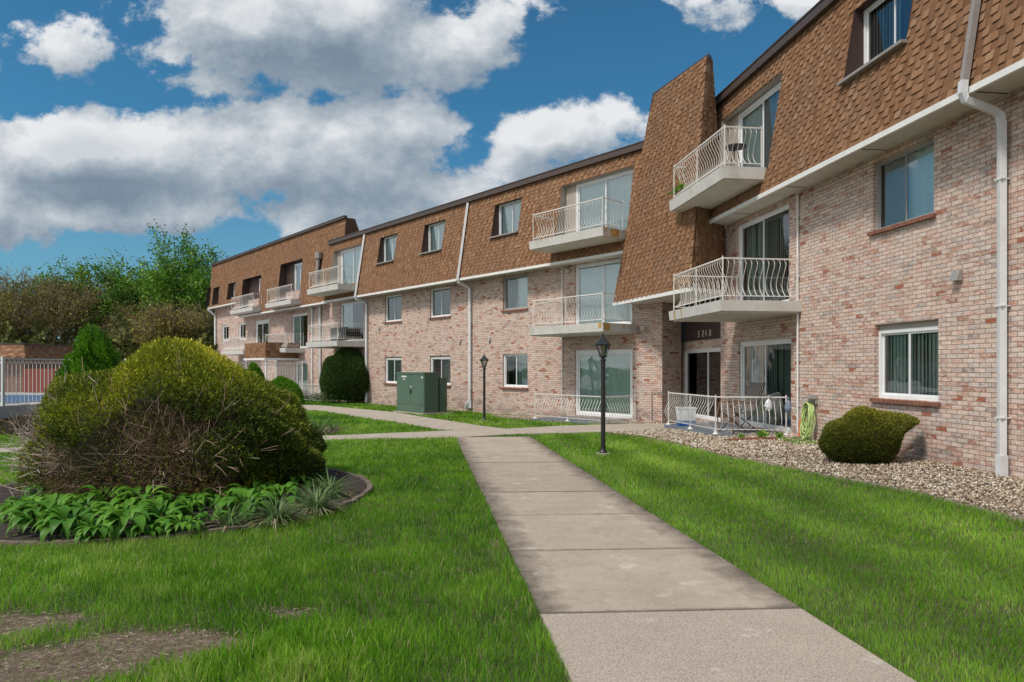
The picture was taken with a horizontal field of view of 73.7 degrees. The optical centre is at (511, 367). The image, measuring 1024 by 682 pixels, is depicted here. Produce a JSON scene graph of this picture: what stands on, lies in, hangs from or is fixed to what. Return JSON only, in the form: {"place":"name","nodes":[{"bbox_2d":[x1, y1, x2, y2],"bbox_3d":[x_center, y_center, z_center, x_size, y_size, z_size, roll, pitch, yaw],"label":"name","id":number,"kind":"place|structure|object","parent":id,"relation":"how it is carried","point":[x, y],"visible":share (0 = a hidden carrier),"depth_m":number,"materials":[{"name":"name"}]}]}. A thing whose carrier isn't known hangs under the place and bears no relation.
{"place":"outdoors","nodes":[
{"label":"outdoors","id":0,"kind":"place"},
{"bbox_2d":[0,395,43,403],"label":"pool water","id":1,"kind":"structure","parent":0,"point":[11,398],"depth_m":28.58,"materials":[{"name":"blue liquid"}]},
{"bbox_2d":[0,343,73,391],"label":"pool house","id":2,"kind":"structure","parent":0,"point":[29,351],"depth_m":36.05,"materials":[{"name":"brick"}]},
{"bbox_2d":[0,390,305,418],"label":"pool deck","id":3,"kind":"structure","parent":0,"point":[12,407],"depth_m":23.68,"materials":[{"name":"grey concrete"}]},
{"bbox_2d":[0,357,3,405],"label":"post","id":4,"kind":"object","parent":3,"relation":"on","point":[2,380],"visible":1,"depth_m":23.02,"materials":[{"name":"metal"}]},
{"bbox_2d":[23,369,60,391],"bbox_3d":[-23.348,0.660,35.220,3.705,1.220,0.040,0,0,0],"label":"red fence","id":5,"kind":"object","parent":3,"relation":"on","point":[51,374],"visible":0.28,"depth_m":35.20,"materials":[{"name":"brown wood"}]},
{"bbox_2d":[4,357,302,405],"bbox_3d":[-14.725,0.455,31.500,0.079,1.670,17.593,0,0,16],"label":"white fence","id":6,"kind":"object","parent":3,"relation":"on","point":[275,369],"visible":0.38,"depth_m":24.36,"materials":[{"name":"metal"}]},
{"bbox_2d":[0,606,317,681],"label":"dead grass","id":7,"kind":"structure","parent":0,"point":[174,647],"depth_m":3.95,"materials":[{"name":"plant"}]},
{"bbox_2d":[0,429,510,453],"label":"path","id":8,"kind":"structure","parent":0,"point":[466,433],"depth_m":15.98,"materials":[{"name":"concrete"}]},
{"bbox_2d":[302,405,495,430],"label":"path","id":9,"kind":"structure","parent":0,"point":[434,423],"depth_m":23.41,"materials":[{"name":"concrete"}]},
{"bbox_2d":[0,0,819,342],"label":"sky","id":10,"kind":"structure","parent":0,"point":[245,124],"materials":[{"name":"blue"}]},
{"bbox_2d":[0,398,1023,681],"bbox_3d":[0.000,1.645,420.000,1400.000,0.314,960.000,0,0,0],"label":"ground","id":11,"kind":"structure","parent":0,"point":[42,652],"depth_m":4.71,"materials":[{"name":"green plant"}]},
{"bbox_2d":[0,274,71,342],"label":"budding tree","id":12,"kind":"object","parent":11,"relation":"on","point":[5,319],"visible":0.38,"depth_m":57.03,"materials":[{"name":"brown plant"}]},
{"bbox_2d":[0,263,116,345],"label":"budding tree","id":13,"kind":"object","parent":11,"relation":"on","point":[47,296],"visible":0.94,"depth_m":57.02,"materials":[{"name":"green plant"}]},
{"bbox_2d":[0,246,138,330],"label":"maple tree","id":14,"kind":"object","parent":11,"relation":"on","point":[100,279],"visible":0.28,"depth_m":63.40,"materials":[{"name":"green plant"}]},
{"bbox_2d":[0,310,217,367],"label":"undergrowth","id":15,"kind":"object","parent":11,"relation":"on","point":[38,338],"visible":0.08,"depth_m":53.50,"materials":[{"name":"green plant"}]},
{"bbox_2d":[79,297,155,356],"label":"budding tree","id":16,"kind":"object","parent":11,"relation":"on","point":[127,317],"visible":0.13,"depth_m":59.58,"materials":[{"name":"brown plant"}]},
{"bbox_2d":[90,254,176,328],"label":"maple tree","id":17,"kind":"object","parent":11,"relation":"on","point":[130,293],"visible":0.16,"depth_m":62.59,"materials":[{"name":"green plant"}]},
{"bbox_2d":[112,288,214,348],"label":"budding tree","id":18,"kind":"object","parent":11,"relation":"on","point":[165,323],"visible":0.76,"depth_m":53.74,"materials":[{"name":"green plant"}]},
{"bbox_2d":[115,297,213,352],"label":"budding tree","id":19,"kind":"object","parent":11,"relation":"on","point":[209,333],"visible":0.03,"depth_m":56.73,"materials":[{"name":"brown plant"}]},
{"bbox_2d":[127,219,227,343],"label":"maple tree","id":20,"kind":"object","parent":11,"relation":"on","point":[169,283],"visible":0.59,"depth_m":59.54,"materials":[{"name":"green plant"}]},
{"bbox_2d":[0,470,366,540],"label":"flower bed","id":21,"kind":"object","parent":11,"relation":"on","point":[27,535],"visible":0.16,"depth_m":7.36,"materials":[{"name":"brown plant"}]},
{"bbox_2d":[0,503,23,521],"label":"hosta","id":22,"kind":"object","parent":21,"relation":"on","point":[3,510],"visible":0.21,"depth_m":7.06,"materials":[{"name":"green plant"}]},
{"bbox_2d":[2,495,44,506],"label":"hosta","id":23,"kind":"object","parent":21,"relation":"on","point":[16,498],"visible":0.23,"depth_m":7.56,"materials":[{"name":"green plant"}]},
{"bbox_2d":[0,496,48,524],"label":"hosta","id":24,"kind":"object","parent":21,"relation":"on","point":[19,502],"visible":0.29,"depth_m":6.97,"materials":[{"name":"green plant"}]},
{"bbox_2d":[0,504,62,533],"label":"hosta","id":25,"kind":"object","parent":21,"relation":"on","point":[14,520],"visible":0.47,"depth_m":6.45,"materials":[{"name":"green plant"}]},
{"bbox_2d":[14,447,50,490],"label":"juniper clump","id":26,"kind":"object","parent":21,"relation":"on","point":[21,479],"visible":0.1,"depth_m":8.81,"materials":[{"name":"green plant"}]},
{"bbox_2d":[21,479,65,498],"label":"hosta","id":27,"kind":"object","parent":21,"relation":"on","point":[33,493],"visible":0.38,"depth_m":8.09,"materials":[{"name":"green plant"}]},
{"bbox_2d":[11,493,89,530],"bbox_3d":[-4.654,1.454,6.903,0.721,0.319,0.688,0,0,2],"label":"hosta","id":28,"kind":"object","parent":21,"relation":"on","point":[61,499],"visible":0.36,"depth_m":6.93,"materials":[{"name":"green plant"}]},
{"bbox_2d":[30,505,104,541],"bbox_3d":[-4.145,1.473,6.459,0.664,0.307,0.635,0,0,32],"label":"hosta","id":29,"kind":"object","parent":21,"relation":"on","point":[66,522],"visible":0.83,"depth_m":6.32,"materials":[{"name":"green plant"}]},
{"bbox_2d":[69,501,111,514],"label":"hosta","id":30,"kind":"object","parent":21,"relation":"on","point":[94,503],"visible":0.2,"depth_m":7.03,"materials":[{"name":"green plant"}]},
{"bbox_2d":[71,518,125,544],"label":"hosta","id":31,"kind":"object","parent":21,"relation":"on","point":[104,531],"visible":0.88,"depth_m":6.14,"materials":[{"name":"green plant"}]},
{"bbox_2d":[68,484,136,508],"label":"hosta","id":32,"kind":"object","parent":21,"relation":"on","point":[88,496],"visible":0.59,"depth_m":7.60,"materials":[{"name":"green plant"}]},
{"bbox_2d":[99,502,138,521],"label":"hosta","id":33,"kind":"object","parent":21,"relation":"on","point":[126,505],"visible":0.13,"depth_m":7.05,"materials":[{"name":"green plant"}]},
{"bbox_2d":[89,503,160,538],"bbox_3d":[-3.647,1.462,6.489,0.645,0.299,0.677,0,0,-37],"label":"hosta","id":34,"kind":"object","parent":21,"relation":"on","point":[121,517],"visible":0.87,"depth_m":6.35,"materials":[{"name":"green plant"}]},
{"bbox_2d":[109,485,173,508],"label":"hosta","id":35,"kind":"object","parent":21,"relation":"on","point":[131,500],"visible":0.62,"depth_m":7.48,"materials":[{"name":"green plant"}]},
{"bbox_2d":[124,519,169,537],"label":"hosta","id":36,"kind":"object","parent":21,"relation":"on","point":[159,530],"visible":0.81,"depth_m":6.37,"materials":[{"name":"green plant"}]},
{"bbox_2d":[134,504,193,533],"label":"hosta","id":37,"kind":"object","parent":21,"relation":"on","point":[176,510],"visible":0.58,"depth_m":6.72,"materials":[{"name":"green plant"}]},
{"bbox_2d":[135,497,193,526],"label":"hosta","id":38,"kind":"object","parent":21,"relation":"on","point":[159,503],"visible":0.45,"depth_m":7.06,"materials":[{"name":"green plant"}]},
{"bbox_2d":[0,336,328,505],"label":"juniper mound","id":39,"kind":"object","parent":21,"relation":"on","point":[195,421],"visible":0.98,"depth_m":8.12,"materials":[{"name":"green plant"}]},
{"bbox_2d":[150,493,194,507],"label":"hosta","id":40,"kind":"object","parent":21,"relation":"on","point":[169,496],"visible":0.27,"depth_m":7.51,"materials":[{"name":"green plant"}]},
{"bbox_2d":[161,514,205,534],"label":"hosta","id":41,"kind":"object","parent":21,"relation":"on","point":[183,523],"visible":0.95,"depth_m":6.47,"materials":[{"name":"green plant"}]},
{"bbox_2d":[181,499,203,515],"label":"hosta","id":42,"kind":"object","parent":21,"relation":"on","point":[196,502],"visible":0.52,"depth_m":7.38,"materials":[{"name":"green plant"}]},
{"bbox_2d":[178,492,214,510],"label":"hosta","id":43,"kind":"object","parent":21,"relation":"on","point":[197,496],"visible":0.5,"depth_m":7.62,"materials":[{"name":"green plant"}]},
{"bbox_2d":[192,510,227,530],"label":"hosta","id":44,"kind":"object","parent":21,"relation":"on","point":[206,515],"visible":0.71,"depth_m":6.83,"materials":[{"name":"green plant"}]},
{"bbox_2d":[202,487,231,497],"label":"hosta","id":45,"kind":"object","parent":21,"relation":"on","point":[216,495],"visible":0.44,"depth_m":8.05,"materials":[{"name":"green plant"}]},
{"bbox_2d":[186,495,271,532],"bbox_3d":[-2.856,1.423,6.852,0.822,0.293,0.943,0,0,26],"label":"strap leaf plant","id":46,"kind":"object","parent":21,"relation":"on","point":[228,522],"visible":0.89,"depth_m":6.79,"materials":[{"name":"green plant"}]},
{"bbox_2d":[214,488,279,521],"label":"hosta","id":47,"kind":"object","parent":21,"relation":"on","point":[246,495],"visible":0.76,"depth_m":7.21,"materials":[{"name":"green plant"}]},
{"bbox_2d":[226,481,277,507],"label":"hosta","id":48,"kind":"object","parent":21,"relation":"on","point":[256,486],"visible":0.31,"depth_m":7.97,"materials":[{"name":"green plant"}]},
{"bbox_2d":[243,480,279,491],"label":"hosta","id":49,"kind":"object","parent":21,"relation":"on","point":[267,483],"visible":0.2,"depth_m":8.37,"materials":[{"name":"green plant"}]},
{"bbox_2d":[233,489,318,529],"bbox_3d":[-2.445,1.402,6.952,0.930,0.337,0.960,0,0,43],"label":"strap leaf plant","id":50,"kind":"object","parent":21,"relation":"on","point":[272,510],"visible":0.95,"depth_m":6.97,"materials":[{"name":"green plant"}]},
{"bbox_2d":[261,482,302,506],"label":"hosta","id":51,"kind":"object","parent":21,"relation":"on","point":[290,488],"visible":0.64,"depth_m":7.85,"materials":[{"name":"green plant"}]},
{"bbox_2d":[279,470,318,490],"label":"hosta","id":52,"kind":"object","parent":21,"relation":"on","point":[308,482],"visible":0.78,"depth_m":8.85,"materials":[{"name":"green plant"}]},
{"bbox_2d":[278,480,354,516],"bbox_3d":[-2.176,1.415,7.578,0.909,0.310,0.973,0,0,0],"label":"strap leaf plant","id":53,"kind":"object","parent":21,"relation":"on","point":[320,505],"visible":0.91,"depth_m":7.55,"materials":[{"name":"green plant"}]},
{"bbox_2d":[292,467,365,498],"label":"strap leaf plant","id":54,"kind":"object","parent":21,"relation":"on","point":[324,485],"visible":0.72,"depth_m":8.40,"materials":[{"name":"green plant"}]},
{"bbox_2d":[0,468,372,548],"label":"bed edging","id":55,"kind":"object","parent":11,"relation":"on","point":[369,488],"visible":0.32,"depth_m":6.61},
{"bbox_2d":[247,361,263,376],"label":"bush","id":56,"kind":"object","parent":11,"relation":"on","point":[254,366],"visible":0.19,"depth_m":32.83,"materials":[{"name":"green plant"}]},
{"bbox_2d":[271,375,305,404],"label":"bush","id":57,"kind":"object","parent":11,"relation":"on","point":[284,382],"visible":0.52,"depth_m":32.20,"materials":[{"name":"green plant"}]},
{"bbox_2d":[300,384,322,402],"bbox_3d":[-10.580,1.308,35.687,0.180,0.965,2.805,0,0,-41],"label":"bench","id":58,"kind":"object","parent":11,"relation":"on","point":[317,386],"visible":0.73,"depth_m":35.59,"materials":[{"name":"white metal"}]},
{"bbox_2d":[321,426,338,435],"bbox_3d":[-4.893,1.628,17.595,0.916,0.096,3.330,0,0,-13],"label":"flower bed","id":59,"kind":"object","parent":11,"relation":"on","point":[329,432],"visible":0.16,"depth_m":16.73,"materials":[{"name":"green plant"}]},
{"bbox_2d":[306,410,349,435],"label":"spiky plant","id":60,"kind":"object","parent":59,"relation":"on","point":[319,426],"visible":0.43,"depth_m":16.32,"materials":[{"name":"green plant"}]},
{"bbox_2d":[321,416,348,430],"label":"spiky plant","id":61,"kind":"object","parent":59,"relation":"on","point":[333,427],"visible":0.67,"depth_m":17.49,"materials":[{"name":"green plant"}]},
{"bbox_2d":[304,347,368,403],"bbox_3d":[-9.096,0.373,34.142,4.660,3.066,3.151,0,0,0],"label":"round yew","id":62,"kind":"object","parent":11,"relation":"on","point":[344,376],"visible":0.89,"depth_m":33.38,"materials":[{"name":"green plant"}]},
{"bbox_2d":[394,372,453,414],"bbox_3d":[-3.498,0.985,26.858,1.420,1.630,2.220,0,0,-41],"label":"utility cabinet","id":63,"kind":"object","parent":11,"relation":"on","point":[417,392],"visible":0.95,"depth_m":26.09,"materials":[{"name":"metal"}]},
{"bbox_2d":[438,378,447,411],"bbox_3d":[-2.896,1.050,26.584,0.380,1.320,0.820,0,0,-41],"label":"utility cabinet","id":64,"kind":"object","parent":11,"relation":"on","point":[442,394],"visible":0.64,"depth_m":26.26,"materials":[{"name":"green metal"}]},
{"bbox_2d":[480,354,487,420],"bbox_3d":[-0.924,0.649,22.726,0.310,2.246,0.268,0,0,0],"label":"street lamp","id":65,"kind":"object","parent":11,"relation":"on","point":[483,358],"visible":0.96,"depth_m":22.69,"materials":[{"name":"black metal"}]},
{"bbox_2d":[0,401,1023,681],"bbox_3d":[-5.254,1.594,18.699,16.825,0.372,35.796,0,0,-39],"label":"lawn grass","id":66,"kind":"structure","parent":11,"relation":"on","point":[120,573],"depth_m":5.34,"materials":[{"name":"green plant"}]},
{"bbox_2d":[532,416,631,424],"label":"patio","id":67,"kind":"structure","parent":11,"relation":"on","point":[557,419],"depth_m":21.80,"materials":[{"name":"beige concrete"}]},
{"bbox_2d":[534,393,636,421],"bbox_3d":[2.010,1.238,21.049,3.472,0.865,1.449,0,0,24],"label":"patio railing","id":68,"kind":"object","parent":67,"relation":"on","point":[567,417],"visible":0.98,"depth_m":20.81,"materials":[{"name":"white metal"}]},
{"bbox_2d":[595,333,610,454],"bbox_3d":[1.694,0.490,12.696,0.310,2.280,0.268,0,0,0],"label":"street lamp","id":69,"kind":"object","parent":11,"relation":"on","point":[604,341],"visible":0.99,"depth_m":12.66,"materials":[{"name":"black metal"}]},
{"bbox_2d":[205,0,1023,478],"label":"apartment building","id":70,"kind":"structure","parent":11,"relation":"on","point":[843,236],"depth_m":15.82,"materials":[{"name":"brick"}]},
{"bbox_2d":[223,325,228,341],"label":"window","id":71,"kind":"structure","parent":70,"relation":"in","point":[225,327],"depth_m":52.01,"materials":[{"name":"white glass"}]},
{"bbox_2d":[239,322,244,339],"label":"window","id":72,"kind":"structure","parent":70,"relation":"in","point":[241,325],"depth_m":49.06,"materials":[{"name":"white glass"}]},
{"bbox_2d":[256,319,268,342],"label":"sliding door","id":73,"kind":"structure","parent":70,"relation":"in","point":[262,326],"depth_m":46.54,"materials":[{"name":"clear glass"}]},
{"bbox_2d":[293,313,306,347],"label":"sliding door","id":74,"kind":"structure","parent":70,"relation":"in","point":[299,320],"depth_m":41.65,"materials":[{"name":"clear glass"}]},
{"bbox_2d":[296,361,306,395],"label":"sliding door","id":75,"kind":"structure","parent":70,"relation":"in","point":[304,362],"depth_m":41.02,"materials":[{"name":"clear glass"}]},
{"bbox_2d":[330,327,360,340],"bbox_3d":[-8.413,-1.690,34.485,0.800,0.660,1.700,0,0,-41],"label":"outdoor sofa","id":76,"kind":"object","parent":70,"relation":"on","point":[349,333],"visible":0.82,"depth_m":33.91,"materials":[{"name":"black metal"}]},
{"bbox_2d":[341,245,361,283],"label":"sliding door","id":77,"kind":"structure","parent":70,"relation":"in","point":[349,257],"depth_m":35.56,"materials":[{"name":"clear glass"}]},
{"bbox_2d":[341,301,362,340],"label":"sliding door","id":78,"kind":"structure","parent":70,"relation":"in","point":[351,312],"depth_m":36.49,"materials":[{"name":"clear glass"}]},
{"bbox_2d":[374,235,396,264],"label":"window","id":79,"kind":"structure","parent":70,"relation":"in","point":[389,242],"depth_m":32.43,"materials":[{"name":"clear glass"}]},
{"bbox_2d":[383,357,401,384],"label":"window","id":80,"kind":"structure","parent":70,"relation":"in","point":[393,365],"depth_m":32.50,"materials":[{"name":"clear glass"}]},
{"bbox_2d":[383,294,401,323],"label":"window","id":81,"kind":"structure","parent":70,"relation":"in","point":[393,303],"depth_m":32.38,"materials":[{"name":"clear glass"}]},
{"bbox_2d":[418,221,444,254],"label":"window","id":82,"kind":"structure","parent":70,"relation":"in","point":[436,231],"depth_m":29.50,"materials":[{"name":"clear glass"}]},
{"bbox_2d":[428,286,450,318],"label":"window","id":83,"kind":"structure","parent":70,"relation":"in","point":[440,297],"depth_m":29.50,"materials":[{"name":"clear glass"}]},
{"bbox_2d":[431,355,450,386],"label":"window","id":84,"kind":"structure","parent":70,"relation":"in","point":[441,364],"depth_m":29.41,"materials":[{"name":"clear glass"}]},
{"bbox_2d":[488,199,521,238],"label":"window","id":85,"kind":"structure","parent":70,"relation":"in","point":[509,213],"depth_m":25.73,"materials":[{"name":"clear glass"}]},
{"bbox_2d":[500,354,528,389],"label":"window","id":86,"kind":"structure","parent":70,"relation":"in","point":[515,365],"depth_m":25.94,"materials":[{"name":"clear glass"}]},
{"bbox_2d":[501,274,528,311],"bbox_3d":[0.162,-2.763,25.437,0.282,1.315,1.523,0,0,-41],"label":"window","id":87,"kind":"structure","parent":70,"relation":"in","point":[515,287],"depth_m":25.52,"materials":[{"name":"glass"}]},
{"bbox_2d":[576,258,631,323],"bbox_3d":[3.018,-2.405,22.168,0.145,2.110,2.481,0,0,-41],"label":"sliding door","id":88,"kind":"structure","parent":70,"relation":"in","point":[596,277],"depth_m":22.41,"materials":[{"name":"clear glass"}]},
{"bbox_2d":[576,349,631,418],"bbox_3d":[3.018,0.500,22.168,0.145,2.180,2.481,0,0,-41],"label":"sliding door","id":89,"kind":"structure","parent":70,"relation":"in","point":[618,364],"depth_m":22.13,"materials":[{"name":"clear glass"}]},
{"bbox_2d":[576,169,633,231],"bbox_3d":[3.068,-5.155,22.033,0.145,2.010,2.612,0,0,-41],"label":"sliding door","id":90,"kind":"structure","parent":70,"relation":"in","point":[617,186],"depth_m":22.07,"materials":[{"name":"clear glass"}]},
{"bbox_2d":[681,350,682,406],"bbox_3d":[5.160,0.470,21.958,0.055,2.060,1.611,0,0,-8],"label":"brown door panel","id":91,"kind":"structure","parent":70,"relation":"in","point":[681,350],"depth_m":21.16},
{"bbox_2d":[684,347,720,421],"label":"entry door","id":92,"kind":"structure","parent":70,"relation":"in","point":[702,367],"depth_m":21.22,"materials":[{"name":"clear glass"}]},
{"bbox_2d":[723,143,745,165],"bbox_3d":[5.029,-4.644,15.402,0.500,0.693,0.492,0,0,0],"label":"cafe table","id":93,"kind":"object","parent":70,"relation":"on","point":[735,146],"visible":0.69,"depth_m":15.38,"materials":[{"name":"black metal"}]},
{"bbox_2d":[738,81,780,167],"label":"sliding door","id":94,"kind":"structure","parent":70,"relation":"in","point":[762,112],"depth_m":16.18,"materials":[{"name":"clear glass"}]},
{"bbox_2d":[739,204,788,300],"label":"sliding door","id":95,"kind":"structure","parent":70,"relation":"in","point":[767,235],"depth_m":16.34,"materials":[{"name":"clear glass"}]},
{"bbox_2d":[740,338,790,432],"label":"sliding door","id":96,"kind":"structure","parent":70,"relation":"in","point":[768,362],"depth_m":16.23,"materials":[{"name":"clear glass"}]},
{"bbox_2d":[800,395,817,439],"bbox_3d":[5.938,1.002,13.677,0.240,0.924,0.342,0,0,-8],"label":"garden hose","id":97,"kind":"object","parent":70,"relation":"hanging from","point":[807,411],"visible":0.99,"depth_m":13.61,"materials":[{"name":"green rubber"}]},
{"bbox_2d":[836,0,911,85],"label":"window","id":98,"kind":"structure","parent":70,"relation":"in","point":[886,22],"depth_m":12.00,"materials":[{"name":"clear glass"}]},
{"bbox_2d":[867,138,935,235],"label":"window","id":99,"kind":"structure","parent":70,"relation":"in","point":[905,180],"depth_m":11.26,"materials":[{"name":"glass"}]},
{"bbox_2d":[869,319,940,406],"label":"window","id":100,"kind":"structure","parent":70,"relation":"in","point":[908,351],"depth_m":11.42,"materials":[{"name":"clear glass"}]},
{"bbox_2d":[664,422,790,436],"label":"patio","id":101,"kind":"structure","parent":11,"relation":"on","point":[698,429],"depth_m":16.15,"materials":[{"name":"grey concrete"}]},
{"bbox_2d":[675,407,696,425],"bbox_3d":[4.319,1.205,16.960,0.456,0.450,0.365,0,0,0],"label":"storage tub","id":102,"kind":"object","parent":101,"relation":"on","point":[678,414],"visible":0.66,"depth_m":16.80,"materials":[{"name":"white plastic"}]},
{"bbox_2d":[665,391,788,434],"bbox_3d":[4.473,1.018,15.653,1.223,0.865,3.457,0,0,-35],"label":"patio railing","id":103,"kind":"object","parent":101,"relation":"on","point":[706,396],"visible":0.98,"depth_m":14.81,"materials":[{"name":"white metal"}]},
{"bbox_2d":[716,382,765,433],"bbox_3d":[5.104,0.883,15.219,0.896,1.116,0.578,0,0,-15],"label":"patio chair","id":104,"kind":"object","parent":101,"relation":"on","point":[754,389],"visible":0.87,"depth_m":15.23,"materials":[{"name":"black fabric"}]},
{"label":"flower bed","id":105,"kind":"structure","parent":11,"relation":"on","visible":0},
{"bbox_2d":[0,413,34,434],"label":"barberry shrub","id":106,"kind":"object","parent":105,"relation":"on","point":[12,428],"visible":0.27,"depth_m":16.32,"materials":[{"name":"brown plant"}]},
{"bbox_2d":[54,324,122,384],"bbox_3d":[-11.058,0.245,18.002,2.416,2.868,2.236,0,0,0],"label":"conifer shrub","id":107,"kind":"object","parent":105,"relation":"on","point":[93,350],"visible":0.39,"depth_m":17.70,"materials":[{"name":"green plant"}]},
{"bbox_2d":[487,422,676,435],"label":"path","id":108,"kind":"structure","parent":0,"point":[573,429],"depth_m":17.56,"materials":[{"name":"concrete"}]},
{"bbox_2d":[457,437,799,613],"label":"path","id":109,"kind":"structure","parent":0,"point":[579,540],"depth_m":6.07,"materials":[{"name":"concrete"}]},
{"bbox_2d":[540,609,915,681],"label":"path","id":110,"kind":"structure","parent":0,"point":[781,645],"depth_m":3.87,"materials":[{"name":"beige concrete"}]},
{"bbox_2d":[493,415,1023,521],"bbox_3d":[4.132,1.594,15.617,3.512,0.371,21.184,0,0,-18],"label":"gravel","id":111,"kind":"structure","parent":0,"point":[761,449],"depth_m":10.06,"materials":[{"name":"beige gravel"}]},
{"bbox_2d":[727,437,776,440],"bbox_3d":[4.841,1.452,13.785,0.960,0.114,0.100,0,0,4],"label":"brick edging","id":112,"kind":"object","parent":111,"relation":"on","point":[749,438],"visible":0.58,"depth_m":13.74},
{"bbox_2d":[776,436,817,444],"bbox_3d":[5.648,1.443,13.445,0.798,0.086,1.306,0,0,-8],"label":"weed patch","id":113,"kind":"object","parent":111,"relation":"on","point":[799,440],"visible":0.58,"depth_m":13.43,"materials":[{"name":"green plant"}]},
{"bbox_2d":[818,405,920,464],"bbox_3d":[5.562,1.048,10.648,1.572,0.961,1.134,0,0,0],"label":"yew shrub","id":114,"kind":"object","parent":111,"relation":"on","point":[862,434],"visible":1,"depth_m":10.32,"materials":[{"name":"green plant"}]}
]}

